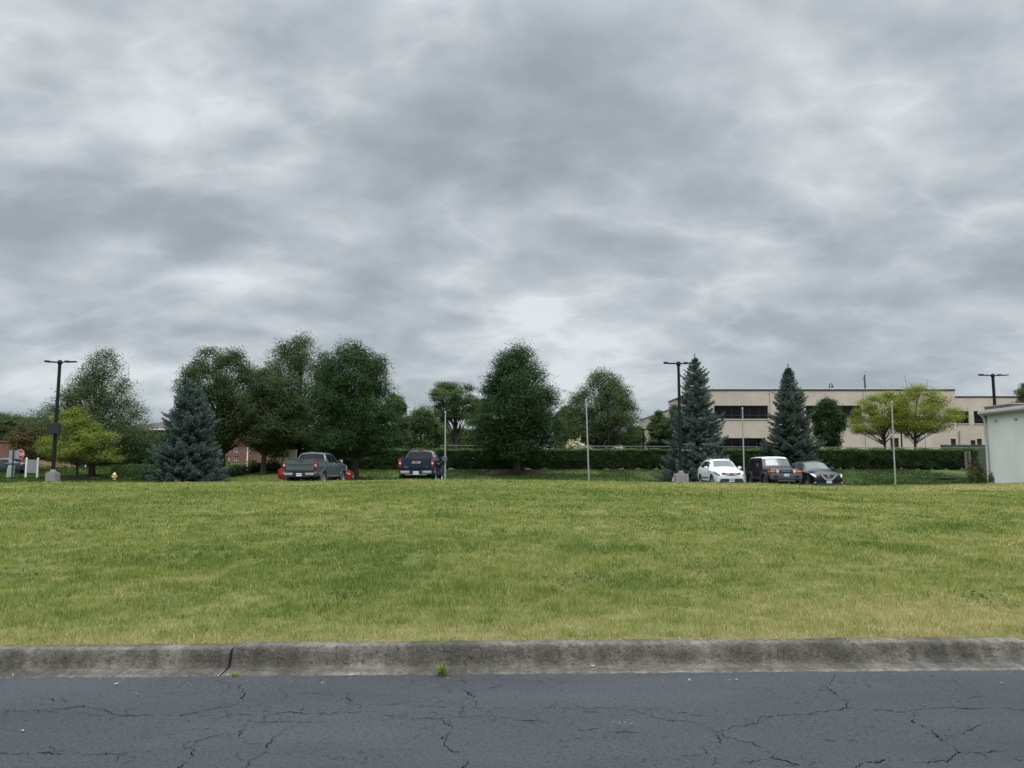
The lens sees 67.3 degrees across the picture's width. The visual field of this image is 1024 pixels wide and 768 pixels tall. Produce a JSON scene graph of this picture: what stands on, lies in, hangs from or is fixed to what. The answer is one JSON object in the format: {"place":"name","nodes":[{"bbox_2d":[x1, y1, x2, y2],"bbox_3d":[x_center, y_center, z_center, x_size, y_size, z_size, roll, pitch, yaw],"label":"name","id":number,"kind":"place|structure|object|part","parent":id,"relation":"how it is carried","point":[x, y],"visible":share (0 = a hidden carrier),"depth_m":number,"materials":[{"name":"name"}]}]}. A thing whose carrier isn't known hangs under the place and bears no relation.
{"place":"outdoors","nodes":[
{"label":"outdoors","id":0,"kind":"place"},
{"bbox_2d":[0,670,1023,767],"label":"road","id":1,"kind":"structure","parent":0,"point":[906,719],"depth_m":4.70,"materials":[{"name":"grey asphalt"}]},
{"bbox_2d":[434,662,448,675],"bbox_3d":[-0.525,2.122,5.739,0.166,0.105,0.175,3,-7,-24],"label":"weed tuft","id":2,"kind":"object","parent":1,"relation":"on","point":[441,670],"visible":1,"depth_m":5.73,"materials":[{"name":"green plant"}]},
{"bbox_2d":[0,636,1023,678],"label":"kerb","id":3,"kind":"structure","parent":1,"relation":"on","point":[322,658],"depth_m":6.01,"materials":[{"name":"concrete"}]},
{"bbox_2d":[219,644,237,675],"bbox_3d":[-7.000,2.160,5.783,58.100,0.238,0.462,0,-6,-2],"label":"kerb joint","id":4,"kind":"object","parent":3,"relation":"on","point":[230,659],"visible":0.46,"depth_m":5.99,"materials":[{"name":"black concrete"}]},
{"bbox_2d":[232,671,239,676],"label":"weed tuft","id":5,"kind":"object","parent":3,"relation":"on","point":[234,674],"visible":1,"depth_m":5.73,"materials":[{"name":"green plant"}]},
{"bbox_2d":[2,635,994,644],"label":"straw litter","id":6,"kind":"object","parent":3,"relation":"on","point":[553,638],"visible":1,"depth_m":6.22,"materials":[{"name":"beige plant"}]},
{"bbox_2d":[7,662,1020,686],"bbox_3d":[0.005,2.158,5.672,13.014,0.016,0.724,0,-6,-2],"label":"grit","id":7,"kind":"object","parent":1,"relation":"on","point":[493,674],"visible":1,"depth_m":5.76,"materials":[{"name":"gravel"}]},
{"bbox_2d":[0,463,1023,645],"bbox_3d":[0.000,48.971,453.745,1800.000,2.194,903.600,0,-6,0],"label":"lawn ground","id":8,"kind":"structure","parent":0,"point":[959,473],"depth_m":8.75,"materials":[{"name":"green plant"}]},
{"bbox_2d":[6,465,14,476],"bbox_3d":[-40.479,7.060,62.094,0.480,1.020,0.415,0,-6,0],"label":"utility cabinet","id":9,"kind":"object","parent":8,"relation":"on","point":[8,473],"visible":0.75,"depth_m":61.91,"materials":[{"name":"grey metal"}]},
{"bbox_2d":[0,458,24,472],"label":"parked car","id":10,"kind":"object","parent":8,"relation":"on","point":[5,463],"visible":0.42,"depth_m":70.82,"materials":[{"name":"grey paint"}]},
{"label":"side window","id":11,"kind":"part","parent":10,"relation":"part of","materials":[{"name":"grey glass"}]},
{"bbox_2d":[0,411,25,439],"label":"background tree","id":12,"kind":"object","parent":8,"relation":"on","point":[7,420],"visible":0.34,"depth_m":125.64,"materials":[{"name":"green plant"}]},
{"bbox_2d":[9,450,18,479],"bbox_3d":[-32.577,5.365,50.216,0.649,2.090,0.086,0,-6,0],"label":"road sign","id":13,"kind":"object","parent":8,"relation":"on","point":[13,454],"visible":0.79,"depth_m":50.31,"materials":[{"name":"grey metal"}]},
{"bbox_2d":[18,450,23,476],"bbox_3d":[-39.475,6.429,61.670,0.784,2.316,0.051,-1,-6,8],"label":"stop sign","id":14,"kind":"object","parent":8,"relation":"on","point":[21,454],"visible":0.58,"depth_m":61.70,"materials":[{"name":"red metal"}]},
{"bbox_2d":[9,416,37,434],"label":"background tree","id":15,"kind":"object","parent":8,"relation":"on","point":[17,420],"visible":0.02,"depth_m":125.26,"materials":[{"name":"green plant"}]},
{"bbox_2d":[3,419,57,461],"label":"ornamental tree","id":16,"kind":"object","parent":8,"relation":"on","point":[18,435],"visible":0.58,"depth_m":76.53,"materials":[{"name":"brown plant"}]},
{"bbox_2d":[25,458,39,477],"bbox_3d":[-37.208,6.559,59.641,0.970,1.715,0.162,1,-6,-12],"label":"entrance sign","id":17,"kind":"object","parent":8,"relation":"on","point":[31,466],"visible":0.81,"depth_m":59.62,"materials":[{"name":"white metal"}]},
{"bbox_2d":[39,460,48,466],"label":"grass clump","id":18,"kind":"object","parent":8,"relation":"on","point":[43,464],"visible":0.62,"depth_m":88.96,"materials":[{"name":"plant"}]},
{"bbox_2d":[0,440,114,461],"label":"brick building","id":19,"kind":"structure","parent":8,"relation":"on","point":[3,452],"depth_m":104.63,"materials":[{"name":"brown brick"}]},
{"bbox_2d":[44,360,77,481],"bbox_3d":[-26.030,2.253,44.011,1.800,7.332,0.540,0,-6,0],"label":"street lamp","id":20,"kind":"object","parent":8,"relation":"on","point":[54,429],"visible":0.96,"depth_m":43.80,"materials":[{"name":"metal"}]},
{"bbox_2d":[56,462,74,467],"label":"grass clump","id":21,"kind":"object","parent":8,"relation":"on","point":[65,465],"visible":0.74,"depth_m":88.93,"materials":[{"name":"plant"}]},
{"bbox_2d":[45,457,88,466],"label":"long hedge","id":22,"kind":"object","parent":8,"relation":"on","point":[50,459],"visible":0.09,"depth_m":91.09,"materials":[{"name":"green plant"}]},
{"bbox_2d":[60,476,92,479],"bbox_3d":[-30.793,6.591,54.159,2.694,0.301,1.854,0,-6,0],"label":"mulch bed","id":23,"kind":"object","parent":8,"relation":"on","point":[74,478],"visible":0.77,"depth_m":53.67,"materials":[{"name":"brown soil"}]},
{"bbox_2d":[33,404,133,477],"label":"young tree","id":24,"kind":"object","parent":23,"relation":"on","point":[84,438],"visible":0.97,"depth_m":53.42,"materials":[{"name":"green plant"}]},
{"bbox_2d":[78,474,110,477],"bbox_3d":[-33.622,7.361,61.642,3.446,0.282,2.427,0,-6,0],"label":"mulch bed","id":25,"kind":"object","parent":8,"relation":"on","point":[93,476],"visible":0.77,"depth_m":61.04,"materials":[{"name":"brown soil"}]},
{"bbox_2d":[14,343,165,474],"bbox_3d":[-33.828,2.172,62.096,11.344,11.044,10.101,0,-6,0],"label":"linden tree","id":26,"kind":"object","parent":25,"relation":"on","point":[136,437],"visible":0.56,"depth_m":61.26,"materials":[{"name":"green plant"}]},
{"bbox_2d":[108,463,155,474],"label":"clipped hedge","id":27,"kind":"object","parent":8,"relation":"on","point":[124,470],"visible":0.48,"depth_m":69.17,"materials":[{"name":"green plant"}]},
{"bbox_2d":[118,444,151,464],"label":"background tree","id":28,"kind":"object","parent":8,"relation":"on","point":[139,460],"visible":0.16,"depth_m":90.49,"materials":[{"name":"green plant"}]},
{"bbox_2d":[0,464,282,482],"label":"corner grass","id":29,"kind":"structure","parent":8,"relation":"on","point":[71,471],"depth_m":62.67,"materials":[{"name":"green plant"}]},
{"bbox_2d":[130,457,155,480],"bbox_3d":[-23.936,5.603,50.250,1.770,1.610,1.772,3,-7,-26],"label":"round shrub","id":30,"kind":"object","parent":8,"relation":"on","point":[144,471],"visible":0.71,"depth_m":49.84,"materials":[{"name":"green plant"}]},
{"bbox_2d":[141,434,171,465],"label":"background tree","id":31,"kind":"object","parent":8,"relation":"on","point":[149,455],"visible":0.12,"depth_m":86.72,"materials":[{"name":"green plant"}]},
{"bbox_2d":[131,456,231,464],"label":"thicket","id":32,"kind":"object","parent":8,"relation":"on","point":[214,461],"visible":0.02,"depth_m":98.19,"materials":[{"name":"green plant"}]},
{"bbox_2d":[144,379,229,481],"bbox_3d":[-20.356,3.227,48.516,4.917,7.178,5.062,4,-7,-31],"label":"blue spruce","id":33,"kind":"object","parent":8,"relation":"on","point":[189,454],"visible":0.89,"depth_m":47.63,"materials":[{"name":"green plant"}]},
{"bbox_2d":[125,422,287,462],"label":"brick building","id":34,"kind":"structure","parent":8,"relation":"on","point":[239,456],"depth_m":124.51,"materials":[{"name":"brown brick"}]},
{"bbox_2d":[166,344,268,476],"bbox_3d":[-22.058,2.079,58.154,7.756,10.372,7.123,0,-6,0],"label":"shade tree","id":35,"kind":"object","parent":8,"relation":"on","point":[224,394],"visible":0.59,"depth_m":57.18,"materials":[{"name":"green plant"}]},
{"bbox_2d":[226,463,240,476],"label":"shrub","id":36,"kind":"object","parent":8,"relation":"on","point":[229,471],"visible":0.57,"depth_m":59.37,"materials":[{"name":"green plant"}]},
{"bbox_2d":[232,459,256,475],"bbox_3d":[-20.716,6.535,59.621,2.190,1.446,2.235,0,-6,0],"label":"shrub","id":37,"kind":"object","parent":8,"relation":"on","point":[245,470],"visible":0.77,"depth_m":59.33,"materials":[{"name":"green plant"}]},
{"bbox_2d":[248,459,260,472],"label":"shrub","id":38,"kind":"object","parent":8,"relation":"on","point":[257,466],"visible":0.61,"depth_m":59.26,"materials":[{"name":"green plant"}]},
{"bbox_2d":[228,367,311,474],"bbox_3d":[-17.926,2.758,57.014,5.819,8.191,5.677,5,-8,-41],"label":"shade tree","id":39,"kind":"object","parent":8,"relation":"on","point":[261,436],"visible":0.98,"depth_m":56.16,"materials":[{"name":"green plant"}]},
{"bbox_2d":[259,459,282,470],"bbox_3d":[-18.453,6.268,59.687,2.140,1.093,2.121,0,-6,0],"label":"shrub","id":40,"kind":"object","parent":8,"relation":"on","point":[275,466],"visible":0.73,"depth_m":59.42,"materials":[{"name":"green plant"}]},
{"bbox_2d":[266,455,287,462],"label":"thicket","id":41,"kind":"object","parent":8,"relation":"on","point":[275,458],"visible":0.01,"depth_m":117.30,"materials":[{"name":"green plant"}]},
{"bbox_2d":[268,438,302,462],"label":"background tree","id":42,"kind":"object","parent":8,"relation":"on","point":[283,454],"visible":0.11,"depth_m":102.44,"materials":[{"name":"green plant"}]},
{"bbox_2d":[288,449,296,458],"bbox_3d":[-16.453,5.802,57.705,0.580,1.785,0.250,0,-6,0],"label":"utility box","id":43,"kind":"object","parent":8,"relation":"on","point":[292,453],"visible":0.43,"depth_m":57.64,"materials":[{"name":"grey"}]},
{"bbox_2d":[289,450,295,458],"bbox_3d":[-16.453,5.704,57.594,0.460,1.455,0.008,0,-6,0],"label":"door","id":44,"kind":"structure","parent":43,"relation":"in","point":[291,452],"depth_m":57.64,"materials":[{"name":"grey"}]},
{"bbox_2d":[243,331,345,458],"bbox_3d":[-16.949,1.189,61.025,9.268,11.528,8.451,0,-6,0],"label":"shade tree","id":45,"kind":"object","parent":8,"relation":"on","point":[288,353],"visible":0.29,"depth_m":60.51,"materials":[{"name":"green plant"}]},
{"bbox_2d":[346,477,388,480],"bbox_3d":[-10.205,6.498,52.237,4.090,0.346,2.756,2,-6,-16],"label":"mulch bed","id":46,"kind":"object","parent":8,"relation":"on","point":[363,478],"visible":0.42,"depth_m":51.93,"materials":[{"name":"brown soil"}]},
{"bbox_2d":[301,335,407,479],"bbox_3d":[-10.588,1.755,52.239,7.612,10.070,7.403,0,-6,0],"label":"maple tree","id":47,"kind":"object","parent":46,"relation":"on","point":[356,425],"visible":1,"depth_m":50.98,"materials":[{"name":"green plant"}]},
{"bbox_2d":[377,392,412,448],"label":"background tree","id":48,"kind":"object","parent":8,"relation":"on","point":[401,444],"visible":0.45,"depth_m":75.57,"materials":[{"name":"green plant"}]},
{"bbox_2d":[404,403,449,448],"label":"background tree","id":49,"kind":"object","parent":8,"relation":"on","point":[423,422],"visible":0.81,"depth_m":95.08,"materials":[{"name":"green plant"}]},
{"bbox_2d":[437,422,453,448],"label":"background tree","id":50,"kind":"object","parent":8,"relation":"on","point":[449,442],"visible":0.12,"depth_m":102.73,"materials":[{"name":"green plant"}]},
{"bbox_2d":[423,380,478,448],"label":"locust tree","id":51,"kind":"object","parent":8,"relation":"on","point":[455,402],"visible":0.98,"depth_m":85.51,"materials":[{"name":"green plant"}]},
{"bbox_2d":[450,427,472,448],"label":"background tree","id":52,"kind":"object","parent":8,"relation":"on","point":[462,434],"visible":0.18,"depth_m":110.60,"materials":[{"name":"green plant"}]},
{"bbox_2d":[460,396,493,448],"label":"background tree","id":53,"kind":"object","parent":8,"relation":"on","point":[465,441],"visible":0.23,"depth_m":96.97,"materials":[{"name":"green plant"}]},
{"bbox_2d":[0,490,1023,608],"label":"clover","id":54,"kind":"object","parent":8,"relation":"on","point":[591,575],"visible":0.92,"depth_m":10.06,"materials":[{"name":"green plant"}]},
{"bbox_2d":[483,469,556,474],"bbox_3d":[0.575,6.543,57.182,5.470,0.432,2.962,0,-6,0],"label":"mulch bed","id":55,"kind":"object","parent":8,"relation":"on","point":[511,472],"visible":0.77,"depth_m":56.45,"materials":[{"name":"brown soil"}]},
{"bbox_2d":[464,334,566,471],"bbox_3d":[0.334,1.585,57.242,7.795,10.455,7.661,0,-6,0],"label":"maple tree","id":56,"kind":"object","parent":55,"relation":"on","point":[519,406],"visible":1,"depth_m":55.86,"materials":[{"name":"green plant"}]},
{"bbox_2d":[552,403,578,448],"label":"background tree","id":57,"kind":"object","parent":8,"relation":"on","point":[565,441],"visible":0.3,"depth_m":91.21,"materials":[{"name":"green plant"}]},
{"bbox_2d":[566,436,588,449],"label":"flowering shrub","id":58,"kind":"object","parent":8,"relation":"on","point":[573,441],"visible":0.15,"depth_m":69.72,"materials":[{"name":"beige plant"}]},
{"bbox_2d":[585,399,589,480],"bbox_3d":[4.211,3.262,42.293,0.321,4.884,0.320,0,-6,0],"label":"metal pole","id":59,"kind":"object","parent":8,"relation":"on","point":[587,441],"visible":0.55,"depth_m":42.26,"materials":[{"name":"metal"}]},
{"bbox_2d":[213,468,987,485],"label":"verge grass","id":60,"kind":"structure","parent":8,"relation":"on","point":[624,471],"depth_m":55.52,"materials":[{"name":"green plant"}]},
{"bbox_2d":[558,364,645,448],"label":"shade tree","id":61,"kind":"object","parent":8,"relation":"on","point":[619,407],"visible":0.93,"depth_m":78.82,"materials":[{"name":"green plant"}]},
{"bbox_2d":[604,394,611,447],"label":"lamp post","id":62,"kind":"object","parent":8,"relation":"on","point":[607,395],"visible":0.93,"depth_m":76.02,"materials":[{"name":"black metal"}]},
{"bbox_2d":[371,469,856,470],"bbox_3d":[9.750,6.891,61.591,44.500,0.112,4.050,0,-6,0],"label":"hedge bed","id":63,"kind":"object","parent":8,"relation":"on","point":[621,469],"visible":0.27,"depth_m":61.06,"materials":[{"name":"brown soil"}]},
{"bbox_2d":[331,446,678,469],"bbox_3d":[-0.471,6.025,62.024,28.634,2.045,1.484,0,-6,0],"label":"tall hedge","id":64,"kind":"object","parent":63,"relation":"on","point":[462,458],"visible":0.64,"depth_m":61.55,"materials":[{"name":"green plant"}]},
{"bbox_2d":[717,447,978,469],"bbox_3d":[26.733,6.040,62.003,21.302,2.033,1.494,0,-6,0],"label":"tall hedge","id":65,"kind":"object","parent":63,"relation":"on","point":[878,458],"visible":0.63,"depth_m":61.54,"materials":[{"name":"green plant"}]},
{"bbox_2d":[622,425,647,448],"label":"background tree","id":66,"kind":"object","parent":8,"relation":"on","point":[640,443],"visible":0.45,"depth_m":113.90,"materials":[{"name":"green plant"}]},
{"bbox_2d":[644,409,666,448],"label":"columnar tree","id":67,"kind":"object","parent":8,"relation":"on","point":[656,433],"visible":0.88,"depth_m":83.41,"materials":[{"name":"green plant"}]},
{"bbox_2d":[663,404,686,448],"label":"columnar tree","id":68,"kind":"object","parent":8,"relation":"on","point":[669,433],"visible":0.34,"depth_m":81.79,"materials":[{"name":"green plant"}]},
{"bbox_2d":[650,354,730,481],"bbox_3d":[12.796,2.336,52.698,5.600,8.956,5.546,3,-7,-29],"label":"blue spruce","id":69,"kind":"object","parent":8,"relation":"on","point":[697,425],"visible":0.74,"depth_m":51.91,"materials":[{"name":"green plant"}]},
{"bbox_2d":[441,445,984,469],"bbox_3d":[16.764,6.071,63.112,45.239,2.185,0.070,0,-6,0],"label":"chain link fence","id":70,"kind":"object","parent":8,"relation":"on","point":[598,446],"visible":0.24,"depth_m":63.19,"materials":[{"name":"grey metal"}]},
{"bbox_2d":[758,364,835,471],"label":"blue spruce","id":71,"kind":"object","parent":8,"relation":"on","point":[791,440],"visible":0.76,"depth_m":54.30,"materials":[{"name":"green plant"}]},
{"bbox_2d":[809,397,848,448],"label":"shade tree","id":72,"kind":"object","parent":8,"relation":"on","point":[828,429],"visible":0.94,"depth_m":69.38,"materials":[{"name":"green plant"}]},
{"bbox_2d":[640,375,1019,467],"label":"office building","id":73,"kind":"structure","parent":8,"relation":"on","point":[756,405],"depth_m":90.35,"materials":[{"name":"grey concrete"}]},
{"bbox_2d":[716,438,764,448],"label":"window","id":74,"kind":"structure","parent":73,"relation":"in","point":[730,442],"depth_m":90.04,"materials":[{"name":"black glass"}]},
{"bbox_2d":[714,406,767,418],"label":"window","id":75,"kind":"structure","parent":73,"relation":"in","point":[732,412],"depth_m":90.41,"materials":[{"name":"black glass"}]},
{"bbox_2d":[806,406,860,418],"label":"window","id":76,"kind":"structure","parent":73,"relation":"in","point":[846,409],"depth_m":90.45,"materials":[{"name":"black"}]},
{"bbox_2d":[890,438,897,448],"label":"door","id":77,"kind":"structure","parent":73,"relation":"in","point":[895,439],"depth_m":89.99,"materials":[{"name":"black"}]},
{"bbox_2d":[956,411,967,422],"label":"window","id":78,"kind":"structure","parent":73,"relation":"in","point":[965,420],"depth_m":99.34,"materials":[{"name":"black"}]},
{"bbox_2d":[974,411,986,422],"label":"window","id":79,"kind":"structure","parent":73,"relation":"in","point":[977,419],"depth_m":99.34,"materials":[{"name":"black glass"}]},
{"bbox_2d":[846,387,912,449],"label":"locust tree","id":80,"kind":"object","parent":8,"relation":"on","point":[878,419],"visible":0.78,"depth_m":75.61,"materials":[{"name":"green plant"}]},
{"bbox_2d":[891,401,895,484],"bbox_3d":[20.954,3.439,42.274,0.320,5.003,0.320,0,-6,0],"label":"metal pole","id":81,"kind":"object","parent":8,"relation":"on","point":[893,444],"visible":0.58,"depth_m":42.25,"materials":[{"name":"metal"}]},
{"bbox_2d":[883,376,971,468],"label":"locust tree","id":82,"kind":"object","parent":8,"relation":"on","point":[915,426],"visible":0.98,"depth_m":72.47,"materials":[{"name":"green plant"}]},
{"bbox_2d":[936,477,955,478],"bbox_3d":[30.517,6.598,54.105,1.100,0.115,0.700,0,-6,0],"label":"storm drain","id":83,"kind":"object","parent":8,"relation":"on","point":[946,477],"visible":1,"depth_m":53.77,"materials":[{"name":"grey metal"}]},
{"bbox_2d":[941,445,989,468],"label":"dumpster enclosure","id":84,"kind":"object","parent":8,"relation":"on","point":[981,449],"visible":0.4,"depth_m":71.75,"materials":[{"name":"green"}]},
{"bbox_2d":[964,451,967,469],"bbox_3d":[35.931,6.152,60.891,0.180,1.650,0.120,0,-6,0],"label":"wooden post","id":85,"kind":"object","parent":8,"relation":"on","point":[965,458],"visible":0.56,"depth_m":60.86,"materials":[{"name":"grey wood"}]},
{"bbox_2d":[967,451,970,468],"bbox_3d":[36.212,6.152,60.891,0.180,1.650,0.120,0,-6,0],"label":"wooden post","id":86,"kind":"object","parent":8,"relation":"on","point":[969,453],"visible":0.52,"depth_m":60.88,"materials":[{"name":"grey wood"}]},
{"bbox_2d":[966,467,985,483],"bbox_3d":[29.858,5.899,49.610,1.140,1.252,1.050,-5,-8,41],"label":"corner shrub","id":87,"kind":"object","parent":8,"relation":"on","point":[975,478],"visible":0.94,"depth_m":49.50,"materials":[{"name":"green plant"}]},
{"bbox_2d":[965,455,986,479],"bbox_3d":[32.391,5.835,53.601,1.485,1.825,1.676,-4,-7,31],"label":"corner shrub","id":88,"kind":"object","parent":8,"relation":"on","point":[979,469],"visible":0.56,"depth_m":53.50,"materials":[{"name":"green plant"}]},
{"bbox_2d":[986,470,994,482],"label":"corner shrub","id":89,"kind":"object","parent":8,"relation":"on","point":[991,478],"visible":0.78,"depth_m":47.60,"materials":[{"name":"green plant"}]},
{"bbox_2d":[978,374,1008,404],"bbox_3d":[33.395,3.135,52.968,2.000,7.756,0.720,0,-6,0],"label":"street lamp","id":90,"kind":"object","parent":8,"relation":"on","point":[993,388],"visible":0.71,"depth_m":53.24,"materials":[{"name":"metal"}]},
{"bbox_2d":[977,403,1023,482],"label":"white building","id":91,"kind":"structure","parent":8,"relation":"on","point":[1004,428],"depth_m":48.33,"materials":[{"name":"grey metal"}]},
{"bbox_2d":[1012,383,1023,402],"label":"background tree","id":92,"kind":"object","parent":8,"relation":"on","point":[1020,393],"visible":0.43,"depth_m":78.45,"materials":[{"name":"green plant"}]},
{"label":"parking lot","id":93,"kind":"structure","parent":0,"visible":0},
{"bbox_2d":[282,452,346,481],"bbox_3d":[-11.634,5.043,45.890,2.549,1.935,6.070,0,-6,4],"label":"pickup truck","id":94,"kind":"object","parent":93,"relation":"on","point":[313,466],"visible":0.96,"depth_m":43.68,"materials":[{"name":"grey paint"}]},
{"bbox_3d":[-11.708,4.260,45.035,1.616,0.361,0.188,0,-6,4],"label":"rear window","id":95,"kind":"part","parent":94,"relation":"part of","materials":[{"name":"grey glass"}]},
{"bbox_2d":[278,467,354,481],"bbox_3d":[-12.572,5.684,49.677,4.677,1.475,2.155,0,-6,0],"label":"parked car","id":96,"kind":"object","parent":93,"relation":"on","point":[350,475],"visible":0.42,"depth_m":48.89,"materials":[{"name":"red paint"}]},
{"bbox_2d":[398,450,443,479],"bbox_3d":[-5.320,4.900,45.613,2.549,1.935,6.070,0,-6,0],"label":"pickup truck","id":97,"kind":"object","parent":93,"relation":"on","point":[420,464],"visible":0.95,"depth_m":42.78,"materials":[{"name":"blue paint"}]},
{"bbox_3d":[-5.320,4.116,44.755,1.616,0.361,0.188,0,-6,0],"label":"rear window","id":98,"kind":"part","parent":97,"relation":"part of","materials":[{"name":"grey glass"}]},
{"bbox_2d":[443,411,446,479],"bbox_3d":[-3.673,3.570,42.461,0.320,4.149,0.320,0,-6,0],"label":"metal pole","id":99,"kind":"object","parent":93,"relation":"on","point":[444,458],"visible":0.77,"depth_m":42.36,"materials":[{"name":"metal"}]},
{"bbox_2d":[663,361,694,481],"bbox_3d":[9.648,2.420,43.993,1.800,7.502,0.720,0,-6,0],"label":"street lamp","id":100,"kind":"object","parent":93,"relation":"on","point":[681,476],"visible":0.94,"depth_m":43.90,"materials":[{"name":"metal"}]},
{"bbox_2d":[698,458,745,483],"bbox_3d":[12.499,5.291,46.058,2.196,1.714,4.621,0,-6,0],"label":"parked suv","id":101,"kind":"object","parent":93,"relation":"on","point":[710,470],"visible":0.86,"depth_m":45.09,"materials":[{"name":"white paint"}]},
{"bbox_2d":[741,408,744,482],"bbox_3d":[13.057,3.653,43.458,0.320,4.644,0.320,0,-6,0],"label":"metal pole","id":102,"kind":"object","parent":93,"relation":"on","point":[743,448],"visible":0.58,"depth_m":43.42,"materials":[{"name":"metal"}]},
{"bbox_2d":[745,457,801,484],"bbox_3d":[15.591,5.281,46.089,2.286,1.869,4.861,0,-6,0],"label":"parked offroader","id":103,"kind":"object","parent":93,"relation":"on","point":[768,469],"visible":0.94,"depth_m":45.25,"materials":[{"name":"black paint"}]},
{"bbox_2d":[749,460,754,466],"bbox_3d":[14.766,4.890,47.323,0.137,0.380,1.050,0,-6,0],"label":"side window","id":104,"kind":"structure","parent":103,"relation":"in","point":[752,462],"depth_m":47.28,"materials":[{"name":"black glass"}]},
{"bbox_2d":[787,461,842,485],"bbox_3d":[18.030,5.446,46.090,2.196,1.695,4.704,0,-6,0],"label":"parked crossover","id":105,"kind":"object","parent":93,"relation":"on","point":[817,472],"visible":0.68,"depth_m":44.48,"materials":[{"name":"black paint"}]}
]}

